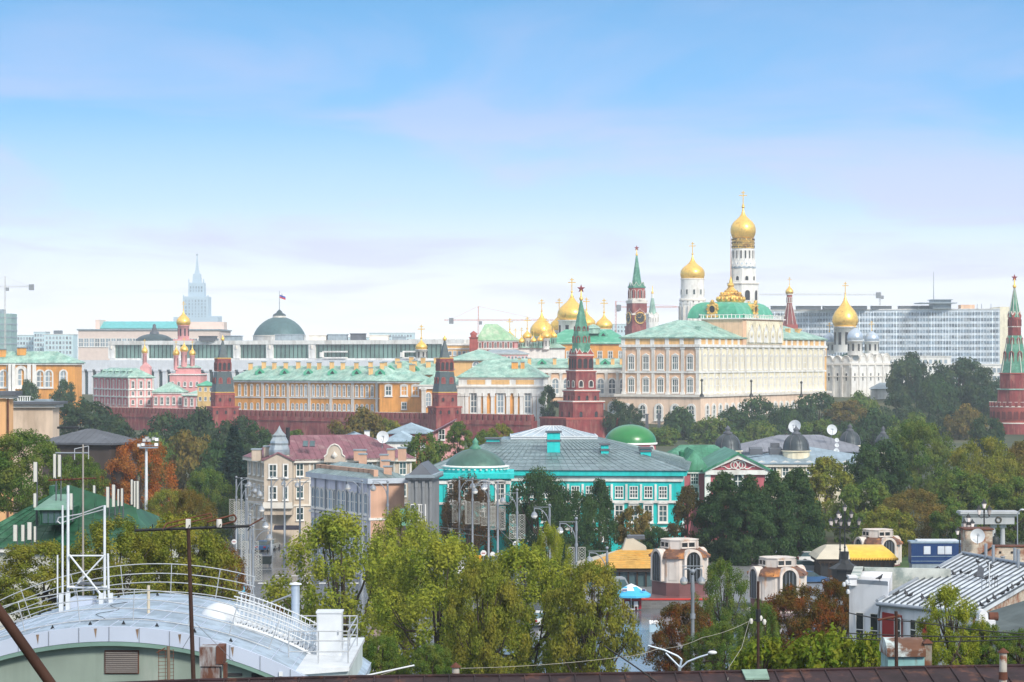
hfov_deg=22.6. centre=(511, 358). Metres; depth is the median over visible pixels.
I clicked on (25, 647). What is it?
slanting rod
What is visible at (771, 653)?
tree
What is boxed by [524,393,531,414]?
arched window
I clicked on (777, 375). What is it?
window
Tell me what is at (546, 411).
tree
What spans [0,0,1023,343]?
sky
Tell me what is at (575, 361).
window
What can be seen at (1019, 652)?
tree
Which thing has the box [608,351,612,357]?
window
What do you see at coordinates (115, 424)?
tree
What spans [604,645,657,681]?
overhead wire
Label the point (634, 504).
window
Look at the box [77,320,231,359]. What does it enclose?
teal roofed block
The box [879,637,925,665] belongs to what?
roof hatch
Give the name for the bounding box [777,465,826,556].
tree
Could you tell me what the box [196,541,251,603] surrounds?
tree
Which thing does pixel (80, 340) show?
window
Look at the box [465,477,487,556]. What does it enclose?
street lamp
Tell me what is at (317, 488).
window
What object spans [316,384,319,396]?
window
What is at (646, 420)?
gate pillar
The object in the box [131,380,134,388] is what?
window
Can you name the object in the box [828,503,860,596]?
ornate lamp
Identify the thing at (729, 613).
tree
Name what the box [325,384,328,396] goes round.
window
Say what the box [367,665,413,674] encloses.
pipe rail
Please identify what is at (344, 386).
window
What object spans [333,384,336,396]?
window
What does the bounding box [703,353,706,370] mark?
window
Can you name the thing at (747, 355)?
window
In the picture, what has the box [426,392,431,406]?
window
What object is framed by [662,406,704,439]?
tree
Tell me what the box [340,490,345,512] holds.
window
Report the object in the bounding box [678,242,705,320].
belfry
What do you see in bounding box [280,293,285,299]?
flag
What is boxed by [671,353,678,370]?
window
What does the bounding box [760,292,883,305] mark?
tower crane
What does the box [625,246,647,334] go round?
clock tower
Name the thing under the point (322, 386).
window
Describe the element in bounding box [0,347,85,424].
orange manege
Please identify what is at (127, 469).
tree
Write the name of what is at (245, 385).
window
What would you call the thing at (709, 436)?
tree
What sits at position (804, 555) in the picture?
parked car
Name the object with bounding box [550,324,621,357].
orange palace wing
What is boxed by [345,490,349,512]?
window
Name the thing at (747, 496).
tree
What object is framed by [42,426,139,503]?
dark roofed house
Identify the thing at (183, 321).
gold domed chapel
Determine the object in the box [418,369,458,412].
columned armoury wing
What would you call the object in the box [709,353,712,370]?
window
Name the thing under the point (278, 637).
roof stair
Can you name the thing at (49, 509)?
green roofed house
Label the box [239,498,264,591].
street lamp
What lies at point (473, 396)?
arched window
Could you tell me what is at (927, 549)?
window
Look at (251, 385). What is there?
window
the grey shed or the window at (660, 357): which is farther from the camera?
the window at (660, 357)
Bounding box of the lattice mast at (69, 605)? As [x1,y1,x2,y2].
[57,485,112,611]
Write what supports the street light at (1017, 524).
on the pavement
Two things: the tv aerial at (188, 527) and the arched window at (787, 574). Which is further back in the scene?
the arched window at (787, 574)
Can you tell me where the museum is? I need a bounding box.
[715,424,891,507]
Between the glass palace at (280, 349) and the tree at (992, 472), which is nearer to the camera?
the tree at (992, 472)
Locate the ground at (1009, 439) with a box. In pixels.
[59,387,1023,561]
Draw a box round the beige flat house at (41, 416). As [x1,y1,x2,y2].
[13,396,67,514]
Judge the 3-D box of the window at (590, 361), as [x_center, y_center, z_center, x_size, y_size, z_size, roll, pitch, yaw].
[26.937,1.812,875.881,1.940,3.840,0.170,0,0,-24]
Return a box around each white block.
[890,356,951,382]
[936,364,1001,385]
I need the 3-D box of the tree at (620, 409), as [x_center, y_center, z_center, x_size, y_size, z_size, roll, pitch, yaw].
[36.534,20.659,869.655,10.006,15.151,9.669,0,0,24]
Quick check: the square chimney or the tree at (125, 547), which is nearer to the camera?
the square chimney
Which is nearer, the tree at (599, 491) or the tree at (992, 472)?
the tree at (599, 491)
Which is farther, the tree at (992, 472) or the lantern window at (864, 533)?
the tree at (992, 472)
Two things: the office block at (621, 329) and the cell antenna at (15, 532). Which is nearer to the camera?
the cell antenna at (15, 532)
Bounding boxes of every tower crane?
[4,276,33,348]
[444,306,553,333]
[615,301,677,332]
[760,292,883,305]
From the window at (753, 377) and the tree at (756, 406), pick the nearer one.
the tree at (756, 406)
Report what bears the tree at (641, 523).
on the pavement
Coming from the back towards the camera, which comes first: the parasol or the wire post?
the parasol
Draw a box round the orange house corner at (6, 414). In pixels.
[0,391,21,521]
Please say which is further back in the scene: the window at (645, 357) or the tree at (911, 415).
the window at (645, 357)
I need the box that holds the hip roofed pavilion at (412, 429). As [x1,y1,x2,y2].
[387,423,433,462]
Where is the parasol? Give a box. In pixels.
[617,583,650,609]
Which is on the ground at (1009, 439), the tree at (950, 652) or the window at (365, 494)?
the tree at (950, 652)
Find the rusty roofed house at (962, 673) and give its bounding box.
[123,664,1023,681]
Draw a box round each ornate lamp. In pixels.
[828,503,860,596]
[831,514,841,560]
[955,526,961,553]
[962,513,974,526]
[976,499,991,526]
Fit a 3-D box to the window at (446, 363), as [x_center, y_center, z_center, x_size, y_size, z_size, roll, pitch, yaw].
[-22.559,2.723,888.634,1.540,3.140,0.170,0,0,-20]
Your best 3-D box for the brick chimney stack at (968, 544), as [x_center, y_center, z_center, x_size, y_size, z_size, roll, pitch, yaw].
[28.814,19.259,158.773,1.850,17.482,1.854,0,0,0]
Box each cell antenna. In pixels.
[13,525,17,544]
[21,525,24,543]
[27,522,31,544]
[33,462,37,525]
[33,493,36,524]
[34,526,36,548]
[53,454,56,500]
[58,455,61,500]
[69,493,72,520]
[106,487,109,519]
[112,485,115,518]
[117,489,119,514]
[121,488,123,518]
[131,480,133,505]
[134,481,135,506]
[136,481,139,509]
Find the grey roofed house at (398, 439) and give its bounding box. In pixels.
[386,431,415,455]
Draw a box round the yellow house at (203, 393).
[196,381,211,408]
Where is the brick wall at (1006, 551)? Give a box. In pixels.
[995,545,1023,561]
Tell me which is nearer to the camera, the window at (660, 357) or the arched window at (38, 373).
the window at (660, 357)
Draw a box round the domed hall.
[135,324,172,340]
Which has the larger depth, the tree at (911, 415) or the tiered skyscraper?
the tiered skyscraper
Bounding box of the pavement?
[191,550,842,603]
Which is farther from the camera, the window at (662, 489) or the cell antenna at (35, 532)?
the window at (662, 489)
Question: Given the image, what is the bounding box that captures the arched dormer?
[975,608,998,638]
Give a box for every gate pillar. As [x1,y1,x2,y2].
[645,414,648,428]
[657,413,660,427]
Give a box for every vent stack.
[450,662,460,673]
[997,648,1008,681]
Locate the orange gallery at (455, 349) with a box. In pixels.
[442,343,468,357]
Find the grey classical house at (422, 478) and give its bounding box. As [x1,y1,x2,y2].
[400,460,442,575]
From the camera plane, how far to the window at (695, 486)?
394.84 m
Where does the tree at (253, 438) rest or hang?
on the ground at (1009, 439)
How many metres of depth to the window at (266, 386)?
965.14 m
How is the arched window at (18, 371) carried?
in the orange manege
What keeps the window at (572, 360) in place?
in the stepped gate tower at (581, 407)
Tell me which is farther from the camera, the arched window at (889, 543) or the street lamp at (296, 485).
the street lamp at (296, 485)
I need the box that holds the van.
[591,576,628,595]
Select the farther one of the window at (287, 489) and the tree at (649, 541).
the window at (287, 489)
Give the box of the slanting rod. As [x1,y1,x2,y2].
[0,603,55,681]
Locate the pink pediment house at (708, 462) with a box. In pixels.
[667,445,772,539]
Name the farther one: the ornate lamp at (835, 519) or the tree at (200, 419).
the tree at (200, 419)
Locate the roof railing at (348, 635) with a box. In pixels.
[288,615,357,662]
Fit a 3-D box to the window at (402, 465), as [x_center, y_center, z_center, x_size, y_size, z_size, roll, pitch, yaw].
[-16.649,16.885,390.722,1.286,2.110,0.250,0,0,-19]
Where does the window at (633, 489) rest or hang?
in the turquoise mansion
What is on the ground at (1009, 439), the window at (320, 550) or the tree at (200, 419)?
the tree at (200, 419)
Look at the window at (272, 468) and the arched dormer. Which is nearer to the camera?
the arched dormer
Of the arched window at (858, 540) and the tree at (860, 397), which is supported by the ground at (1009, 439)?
the tree at (860, 397)
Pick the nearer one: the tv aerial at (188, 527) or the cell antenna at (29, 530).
the tv aerial at (188, 527)
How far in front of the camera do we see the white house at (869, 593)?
132.68 m
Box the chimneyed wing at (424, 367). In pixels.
[384,356,448,376]
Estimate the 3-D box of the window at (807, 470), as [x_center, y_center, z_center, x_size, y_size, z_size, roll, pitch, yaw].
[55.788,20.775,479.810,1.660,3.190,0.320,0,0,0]
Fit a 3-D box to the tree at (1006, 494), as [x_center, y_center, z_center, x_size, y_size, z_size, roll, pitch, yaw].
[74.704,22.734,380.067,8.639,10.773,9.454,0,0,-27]
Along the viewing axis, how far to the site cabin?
322.00 m
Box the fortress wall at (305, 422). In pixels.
[94,407,536,438]
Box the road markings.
[258,575,728,667]
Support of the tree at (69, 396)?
on the ground at (1009, 439)
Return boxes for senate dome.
[253,291,305,339]
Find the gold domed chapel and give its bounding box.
[173,301,193,340]
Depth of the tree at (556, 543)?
184.78 m
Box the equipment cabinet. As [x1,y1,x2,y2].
[316,609,343,654]
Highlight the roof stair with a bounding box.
[234,592,344,653]
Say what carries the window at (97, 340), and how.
in the teal roofed block at (92, 344)
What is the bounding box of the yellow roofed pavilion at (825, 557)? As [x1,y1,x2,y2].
[809,544,898,576]
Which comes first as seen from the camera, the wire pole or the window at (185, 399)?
the wire pole
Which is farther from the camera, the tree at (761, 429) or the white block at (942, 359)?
the white block at (942, 359)
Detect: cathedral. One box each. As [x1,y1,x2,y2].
[551,278,612,333]
[824,282,891,399]
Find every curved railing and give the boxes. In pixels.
[0,563,255,627]
[0,589,279,649]
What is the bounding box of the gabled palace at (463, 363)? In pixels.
[449,349,509,376]
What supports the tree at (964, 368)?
on the ground at (1009, 439)
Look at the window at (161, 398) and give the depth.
1031.66 m
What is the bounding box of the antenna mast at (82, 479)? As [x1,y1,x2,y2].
[48,444,102,595]
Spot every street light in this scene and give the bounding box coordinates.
[648,645,716,670]
[1017,509,1023,544]
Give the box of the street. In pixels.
[186,487,848,673]
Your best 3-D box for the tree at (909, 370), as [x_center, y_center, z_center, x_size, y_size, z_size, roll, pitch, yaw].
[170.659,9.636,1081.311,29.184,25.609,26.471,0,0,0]
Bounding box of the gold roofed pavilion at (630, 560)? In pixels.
[580,535,652,586]
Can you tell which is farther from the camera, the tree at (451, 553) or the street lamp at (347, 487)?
the street lamp at (347, 487)
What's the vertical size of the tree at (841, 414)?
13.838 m
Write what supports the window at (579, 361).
in the stepped gate tower at (581, 407)
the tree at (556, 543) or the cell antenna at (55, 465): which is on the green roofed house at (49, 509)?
the cell antenna at (55, 465)
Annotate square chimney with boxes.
[922,639,933,664]
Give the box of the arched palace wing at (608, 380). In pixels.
[514,358,621,413]
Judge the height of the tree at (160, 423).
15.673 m
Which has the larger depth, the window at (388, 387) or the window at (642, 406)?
the window at (642, 406)
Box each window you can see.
[0,369,7,388]
[15,366,26,388]
[36,369,43,388]
[43,369,53,388]
[59,369,67,388]
[78,338,83,346]
[84,338,88,346]
[89,338,93,346]
[95,338,99,346]
[100,338,104,346]
[105,338,110,346]
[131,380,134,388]
[139,380,142,388]
[147,380,150,388]
[154,396,157,404]
[160,396,163,404]
[166,396,169,404]
[172,396,175,404]
[178,396,181,404]
[184,397,187,406]
[190,397,193,406]
[218,362,221,370]
[222,362,226,370]
[227,362,230,370]
[238,384,240,395]
[244,384,246,395]
[250,384,252,395]
[252,462,255,475]
[253,505,255,518]
[256,384,258,395]
[265,384,268,395]
[268,464,277,478]
[268,486,277,500]
[271,384,273,395]
[276,384,279,396]
[281,384,284,396]
[282,486,288,500]
[283,464,288,477]
[291,384,293,396]
[295,384,298,396]
[296,463,303,476]
[296,485,303,498]
[296,507,303,520]
[299,384,302,396]
[304,384,307,396]
[310,486,313,508]
[311,384,314,396]
[314,487,319,508]
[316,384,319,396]
[318,487,323,509]
[319,547,323,564]
[320,384,323,396]
[322,488,327,510]
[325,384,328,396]
[327,488,331,510]
[331,489,334,511]
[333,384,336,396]
[335,489,340,511]
[338,384,340,396]
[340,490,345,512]
[342,384,345,396]
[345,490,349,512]
[347,384,350,396]
[349,491,353,513]
[354,491,358,514]
[355,384,358,396]
[358,493,360,514]
[360,385,363,396]
[363,492,368,515]
[363,524,368,547]
[365,385,368,397]
[370,385,373,397]
[384,384,392,396]
[399,462,406,475]
[400,384,407,396]
[401,402,406,409]
[404,483,406,496]
[411,384,419,396]
[418,504,425,520]
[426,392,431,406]
[439,429,444,440]
[440,362,444,370]
[445,362,448,370]
[447,479,455,501]
[449,362,453,370]
[470,393,477,413]
[479,507,487,530]
[495,479,505,501]
[495,507,505,530]
[496,393,504,413]
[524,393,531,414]
[551,378,560,395]
[561,378,566,395]
[571,358,573,368]
[571,486,579,495]
[574,358,576,368]
[577,358,581,368]
[579,380,583,387]
[583,358,587,368]
[586,486,592,494]
[588,358,592,368]
[589,380,593,386]
[596,378,605,395]
[597,351,602,357]
[607,378,615,395]
[607,401,615,413]
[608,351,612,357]
[614,502,624,523]
[615,486,623,498]
[619,378,621,393]
[627,353,634,370]
[628,376,634,393]
[628,501,638,523]
[629,486,637,498]
[638,403,646,420]
[642,353,649,370]
[642,376,649,393]
[643,502,653,523]
[644,486,652,498]
[651,548,665,580]
[654,403,663,420]
[656,353,664,370]
[656,376,664,393]
[657,502,668,523]
[658,486,666,498]
[660,541,668,547]
[670,403,678,411]
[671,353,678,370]
[671,376,678,393]
[681,542,695,548]
[683,549,702,581]
[686,353,693,370]
[686,376,693,393]
[687,404,695,421]
[690,473,698,484]
[690,484,698,500]
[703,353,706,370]
[703,376,706,393]
[705,403,709,419]
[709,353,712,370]
[709,376,712,392]
[711,403,715,417]
[718,403,722,412]
[728,354,731,369]
[728,376,731,392]
[731,475,743,486]
[734,354,737,369]
[734,376,737,392]
[740,353,743,369]
[740,376,743,391]
[746,354,749,369]
[746,376,749,391]
[748,566,762,598]
[752,354,755,369]
[752,376,755,391]
[758,559,765,565]
[775,354,778,369]
[775,375,778,390]
[777,560,791,566]
[778,567,798,596]
[781,460,788,477]
[795,565,806,586]
[806,461,811,475]
[854,536,865,543]
[855,612,863,642]
[861,531,868,536]
[870,613,877,638]
[879,531,890,536]
[881,537,896,563]
[892,536,901,561]
[898,618,900,636]
[909,616,916,636]
[924,546,930,553]
[938,546,943,553]
[945,546,951,553]
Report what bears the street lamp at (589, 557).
on the street
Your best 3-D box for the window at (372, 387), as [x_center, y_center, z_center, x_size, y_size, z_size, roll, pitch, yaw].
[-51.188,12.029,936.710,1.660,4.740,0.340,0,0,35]
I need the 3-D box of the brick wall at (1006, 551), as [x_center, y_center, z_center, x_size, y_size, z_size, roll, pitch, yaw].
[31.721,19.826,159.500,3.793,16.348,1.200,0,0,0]
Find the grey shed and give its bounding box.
[965,601,1023,661]
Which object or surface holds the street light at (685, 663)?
on the ground at (1009, 439)
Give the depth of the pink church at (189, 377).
1052.71 m
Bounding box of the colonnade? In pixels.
[956,510,1019,544]
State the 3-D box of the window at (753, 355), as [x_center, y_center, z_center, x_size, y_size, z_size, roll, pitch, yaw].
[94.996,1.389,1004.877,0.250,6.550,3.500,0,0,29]
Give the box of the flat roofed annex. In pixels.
[279,638,364,675]
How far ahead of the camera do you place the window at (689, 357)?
961.61 m
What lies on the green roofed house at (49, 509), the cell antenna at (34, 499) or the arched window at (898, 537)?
the cell antenna at (34, 499)
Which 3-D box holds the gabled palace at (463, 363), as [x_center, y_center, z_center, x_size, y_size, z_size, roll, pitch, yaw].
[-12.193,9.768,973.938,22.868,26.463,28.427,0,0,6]
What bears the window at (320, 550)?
in the blue terrace house at (329, 492)
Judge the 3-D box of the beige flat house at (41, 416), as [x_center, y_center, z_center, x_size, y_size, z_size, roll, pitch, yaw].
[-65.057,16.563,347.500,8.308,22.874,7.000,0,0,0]
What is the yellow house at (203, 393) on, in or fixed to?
on the ground at (1009, 439)
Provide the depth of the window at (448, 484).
350.83 m
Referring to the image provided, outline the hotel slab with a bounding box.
[771,272,1008,363]
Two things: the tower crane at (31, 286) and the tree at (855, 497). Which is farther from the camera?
the tower crane at (31, 286)
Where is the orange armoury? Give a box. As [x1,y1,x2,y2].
[233,361,428,412]
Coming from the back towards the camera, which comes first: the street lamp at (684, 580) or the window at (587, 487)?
the window at (587, 487)
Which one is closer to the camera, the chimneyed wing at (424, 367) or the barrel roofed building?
the barrel roofed building
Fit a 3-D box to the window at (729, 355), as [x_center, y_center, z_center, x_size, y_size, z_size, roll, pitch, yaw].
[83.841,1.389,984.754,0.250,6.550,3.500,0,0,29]
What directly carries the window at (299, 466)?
in the corner house at (282, 454)
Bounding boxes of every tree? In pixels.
[0,428,71,513]
[0,538,112,622]
[12,379,41,400]
[46,454,110,495]
[49,378,76,408]
[59,396,112,435]
[59,513,178,605]
[97,435,181,515]
[98,413,135,438]
[124,511,244,601]
[136,410,194,467]
[138,432,183,486]
[142,488,181,516]
[161,487,217,536]
[167,429,211,490]
[173,406,217,466]
[186,466,240,537]
[189,438,226,497]
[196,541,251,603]
[208,415,258,451]
[212,417,246,528]
[240,423,272,466]
[260,504,416,671]
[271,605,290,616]
[290,429,303,435]
[326,406,386,438]
[363,501,451,654]
[363,634,409,674]
[368,528,508,674]
[381,417,401,443]
[400,431,448,470]
[405,642,462,673]
[439,471,503,560]
[440,555,533,673]
[441,421,472,458]
[454,538,582,672]
[465,429,498,448]
[488,423,513,436]
[502,465,572,565]
[526,521,573,671]
[538,384,558,416]
[541,557,644,672]
[542,489,616,570]
[586,478,619,551]
[602,397,634,433]
[615,504,656,549]
[627,403,644,426]
[641,600,722,670]
[642,526,670,548]
[649,424,681,445]
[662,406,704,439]
[665,485,707,546]
[683,621,750,670]
[685,415,739,443]
[692,470,746,562]
[694,556,752,667]
[716,406,754,437]
[723,474,778,565]
[728,631,801,669]
[731,394,778,430]
[734,598,781,668]
[738,419,783,442]
[752,469,799,561]
[756,582,848,654]
[768,404,806,434]
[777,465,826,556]
[780,622,863,668]
[790,417,841,439]
[792,391,842,432]
[792,507,826,542]
[795,455,854,529]
[808,576,848,647]
[821,400,867,424]
[821,477,891,543]
[835,437,914,511]
[837,408,892,445]
[842,627,882,666]
[845,390,880,426]
[861,488,952,547]
[861,504,917,556]
[879,391,927,425]
[879,417,957,503]
[885,351,946,401]
[885,412,930,450]
[913,372,968,413]
[914,581,989,664]
[920,466,989,526]
[925,399,964,437]
[927,356,980,399]
[928,505,961,539]
[934,435,1023,524]
[942,403,987,439]
[951,382,996,420]
[955,621,1014,664]
[965,365,999,404]
[967,413,1005,452]
[987,440,1023,521]
[987,475,1023,544]
[1007,628,1023,663]
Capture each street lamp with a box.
[229,476,251,554]
[234,477,256,562]
[238,485,262,578]
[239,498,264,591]
[242,513,268,602]
[244,524,272,605]
[270,476,285,552]
[283,477,298,559]
[298,477,310,561]
[345,480,363,587]
[370,480,388,555]
[452,477,474,541]
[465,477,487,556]
[472,478,495,556]
[481,481,504,554]
[500,488,524,585]
[531,504,557,559]
[557,517,585,614]
[586,546,609,638]
[680,566,704,670]
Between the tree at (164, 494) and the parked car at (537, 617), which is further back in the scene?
the tree at (164, 494)
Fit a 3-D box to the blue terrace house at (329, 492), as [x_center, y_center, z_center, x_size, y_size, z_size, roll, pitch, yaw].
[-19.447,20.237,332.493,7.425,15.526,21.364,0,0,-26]
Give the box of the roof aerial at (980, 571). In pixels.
[976,562,997,588]
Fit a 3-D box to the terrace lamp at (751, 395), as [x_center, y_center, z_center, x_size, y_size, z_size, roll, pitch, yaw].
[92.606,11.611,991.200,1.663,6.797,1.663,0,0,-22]
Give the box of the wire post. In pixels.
[877,611,899,665]
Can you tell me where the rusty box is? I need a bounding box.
[199,643,227,678]
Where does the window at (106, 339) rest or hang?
in the teal roofed block at (92, 344)
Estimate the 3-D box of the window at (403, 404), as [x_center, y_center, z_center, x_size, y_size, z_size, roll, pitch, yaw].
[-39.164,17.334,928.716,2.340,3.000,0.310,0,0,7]
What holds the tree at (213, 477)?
on the ground at (1009, 439)
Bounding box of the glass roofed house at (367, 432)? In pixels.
[346,430,376,439]
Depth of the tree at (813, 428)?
797.44 m
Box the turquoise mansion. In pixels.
[433,425,690,561]
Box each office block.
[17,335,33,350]
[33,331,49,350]
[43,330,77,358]
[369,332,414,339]
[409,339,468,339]
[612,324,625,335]
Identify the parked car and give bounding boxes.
[255,540,273,551]
[264,539,280,549]
[530,610,543,626]
[796,551,813,560]
[796,560,813,569]
[806,571,828,582]
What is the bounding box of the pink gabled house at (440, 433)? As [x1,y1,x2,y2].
[432,418,463,460]
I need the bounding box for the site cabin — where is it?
[907,539,960,567]
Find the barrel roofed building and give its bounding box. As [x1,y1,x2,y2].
[0,585,370,681]
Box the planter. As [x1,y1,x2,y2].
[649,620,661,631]
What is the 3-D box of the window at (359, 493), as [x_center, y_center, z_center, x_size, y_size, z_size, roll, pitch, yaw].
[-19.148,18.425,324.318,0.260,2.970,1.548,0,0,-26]
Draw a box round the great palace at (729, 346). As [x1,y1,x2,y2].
[614,249,831,423]
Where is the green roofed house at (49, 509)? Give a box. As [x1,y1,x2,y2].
[0,484,197,629]
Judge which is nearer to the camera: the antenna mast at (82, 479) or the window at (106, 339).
the antenna mast at (82, 479)
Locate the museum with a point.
(783, 455)
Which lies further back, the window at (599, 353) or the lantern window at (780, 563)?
the window at (599, 353)
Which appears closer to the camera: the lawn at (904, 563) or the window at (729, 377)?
the lawn at (904, 563)
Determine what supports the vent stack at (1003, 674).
on the rusty roofed house at (962, 673)
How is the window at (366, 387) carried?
in the orange armoury
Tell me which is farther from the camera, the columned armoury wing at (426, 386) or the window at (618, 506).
the columned armoury wing at (426, 386)
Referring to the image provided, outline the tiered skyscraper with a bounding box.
[173,254,221,321]
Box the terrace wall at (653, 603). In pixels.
[641,598,706,608]
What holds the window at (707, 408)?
in the great palace at (729, 346)
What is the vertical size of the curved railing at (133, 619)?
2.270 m
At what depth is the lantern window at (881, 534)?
343.29 m
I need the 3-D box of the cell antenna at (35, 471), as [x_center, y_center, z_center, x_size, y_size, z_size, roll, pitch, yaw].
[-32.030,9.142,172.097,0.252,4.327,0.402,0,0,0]
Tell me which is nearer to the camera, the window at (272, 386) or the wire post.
the wire post
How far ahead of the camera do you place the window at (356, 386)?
940.71 m
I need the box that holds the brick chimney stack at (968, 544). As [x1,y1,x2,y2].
[959,527,993,555]
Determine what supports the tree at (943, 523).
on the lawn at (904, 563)
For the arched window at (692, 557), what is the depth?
294.21 m
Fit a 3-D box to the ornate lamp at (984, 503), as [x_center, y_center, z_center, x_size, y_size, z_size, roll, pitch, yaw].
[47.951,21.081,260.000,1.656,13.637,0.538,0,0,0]
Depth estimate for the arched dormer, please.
117.11 m
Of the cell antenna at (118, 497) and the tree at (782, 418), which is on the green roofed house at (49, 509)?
the cell antenna at (118, 497)
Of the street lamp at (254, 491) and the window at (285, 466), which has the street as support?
the street lamp at (254, 491)
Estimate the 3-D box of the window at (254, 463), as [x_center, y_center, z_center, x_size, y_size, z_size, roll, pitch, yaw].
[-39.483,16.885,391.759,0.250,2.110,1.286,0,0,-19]
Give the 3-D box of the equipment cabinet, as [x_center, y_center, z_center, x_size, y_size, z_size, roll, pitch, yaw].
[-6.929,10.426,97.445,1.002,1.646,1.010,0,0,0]
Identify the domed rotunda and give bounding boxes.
[606,422,656,449]
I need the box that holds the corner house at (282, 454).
[243,425,415,543]
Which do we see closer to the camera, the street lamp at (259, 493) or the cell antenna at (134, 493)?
the cell antenna at (134, 493)
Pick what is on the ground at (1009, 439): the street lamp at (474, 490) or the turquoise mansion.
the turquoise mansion
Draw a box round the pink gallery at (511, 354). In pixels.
[488,350,529,358]
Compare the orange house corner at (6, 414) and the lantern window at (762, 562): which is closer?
the lantern window at (762, 562)
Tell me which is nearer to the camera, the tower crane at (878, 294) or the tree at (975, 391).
the tree at (975, 391)
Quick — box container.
[259,555,271,565]
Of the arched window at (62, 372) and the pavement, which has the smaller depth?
the pavement
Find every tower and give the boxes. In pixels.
[0,309,17,350]
[206,336,239,431]
[427,336,461,429]
[539,285,619,437]
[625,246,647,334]
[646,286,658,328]
[727,191,759,302]
[783,277,797,328]
[989,274,1023,434]
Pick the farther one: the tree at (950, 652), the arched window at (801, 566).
the arched window at (801, 566)
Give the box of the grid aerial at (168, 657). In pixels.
[156,646,173,679]
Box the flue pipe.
[261,582,301,624]
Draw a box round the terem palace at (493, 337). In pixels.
[469,324,518,351]
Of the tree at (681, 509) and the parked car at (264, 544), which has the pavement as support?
the tree at (681, 509)
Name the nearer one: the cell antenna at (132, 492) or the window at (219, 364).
the cell antenna at (132, 492)
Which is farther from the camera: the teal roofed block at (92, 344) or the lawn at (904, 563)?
the teal roofed block at (92, 344)
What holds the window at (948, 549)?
in the site cabin
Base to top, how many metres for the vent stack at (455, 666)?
0.417 m
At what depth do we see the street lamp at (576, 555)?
271.95 m
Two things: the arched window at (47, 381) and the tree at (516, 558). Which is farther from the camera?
the arched window at (47, 381)
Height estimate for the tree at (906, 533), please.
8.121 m
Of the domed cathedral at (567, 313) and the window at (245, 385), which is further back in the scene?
the domed cathedral at (567, 313)
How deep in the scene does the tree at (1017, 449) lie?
438.56 m
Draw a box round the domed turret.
[140,339,151,374]
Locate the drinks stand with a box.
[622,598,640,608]
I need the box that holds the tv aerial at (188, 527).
[134,513,262,678]
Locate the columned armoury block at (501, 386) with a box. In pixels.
[456,359,549,427]
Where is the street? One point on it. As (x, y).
(644, 616)
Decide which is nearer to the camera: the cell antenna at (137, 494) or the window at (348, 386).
the cell antenna at (137, 494)
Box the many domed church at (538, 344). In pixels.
[507,299,565,357]
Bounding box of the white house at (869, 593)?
[842,543,1023,664]
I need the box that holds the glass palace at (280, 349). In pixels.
[81,333,468,393]
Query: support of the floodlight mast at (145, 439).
on the street
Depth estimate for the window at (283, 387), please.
960.67 m
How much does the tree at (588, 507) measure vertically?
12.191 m
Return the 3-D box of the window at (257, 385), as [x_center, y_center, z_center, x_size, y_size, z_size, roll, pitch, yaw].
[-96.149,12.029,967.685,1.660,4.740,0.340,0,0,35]
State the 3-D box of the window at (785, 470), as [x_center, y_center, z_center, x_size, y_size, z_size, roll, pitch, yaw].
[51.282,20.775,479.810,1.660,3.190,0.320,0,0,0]
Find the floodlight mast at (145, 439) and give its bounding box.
[137,437,158,510]
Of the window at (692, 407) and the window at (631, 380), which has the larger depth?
the window at (631, 380)
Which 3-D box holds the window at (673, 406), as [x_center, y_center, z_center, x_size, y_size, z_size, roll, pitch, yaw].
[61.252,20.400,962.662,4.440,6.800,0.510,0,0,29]
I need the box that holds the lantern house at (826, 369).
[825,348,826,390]
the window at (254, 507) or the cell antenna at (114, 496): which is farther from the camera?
the window at (254, 507)
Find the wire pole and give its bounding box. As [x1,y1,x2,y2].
[749,581,765,668]
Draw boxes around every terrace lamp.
[699,379,703,396]
[749,380,752,396]
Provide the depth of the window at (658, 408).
966.08 m
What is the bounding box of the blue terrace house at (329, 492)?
[305,453,407,578]
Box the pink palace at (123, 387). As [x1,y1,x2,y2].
[92,368,196,408]
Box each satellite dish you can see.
[377,431,388,447]
[788,420,800,431]
[827,424,836,434]
[970,529,984,543]
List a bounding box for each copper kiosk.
[648,537,709,597]
[747,555,808,612]
[852,528,902,565]
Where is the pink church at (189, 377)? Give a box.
[168,338,208,392]
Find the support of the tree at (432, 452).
on the ground at (1009, 439)
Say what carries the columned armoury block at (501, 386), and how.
on the ground at (1009, 439)
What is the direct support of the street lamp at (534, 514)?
on the street
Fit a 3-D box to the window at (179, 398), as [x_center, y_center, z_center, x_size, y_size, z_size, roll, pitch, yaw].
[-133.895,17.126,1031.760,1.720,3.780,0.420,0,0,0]
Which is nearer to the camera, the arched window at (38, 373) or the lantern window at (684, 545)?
the lantern window at (684, 545)
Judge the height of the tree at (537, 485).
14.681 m
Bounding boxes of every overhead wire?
[461,647,660,668]
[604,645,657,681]
[662,620,750,648]
[841,637,1023,641]
[848,612,1023,633]
[848,633,1023,636]
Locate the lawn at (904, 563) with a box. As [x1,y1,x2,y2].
[894,556,908,567]
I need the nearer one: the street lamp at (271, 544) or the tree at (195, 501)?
the tree at (195, 501)
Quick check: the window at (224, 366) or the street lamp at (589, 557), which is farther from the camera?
the window at (224, 366)
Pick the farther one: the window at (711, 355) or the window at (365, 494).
the window at (711, 355)
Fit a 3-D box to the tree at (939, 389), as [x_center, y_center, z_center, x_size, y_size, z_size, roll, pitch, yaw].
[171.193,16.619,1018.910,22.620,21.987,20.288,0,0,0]

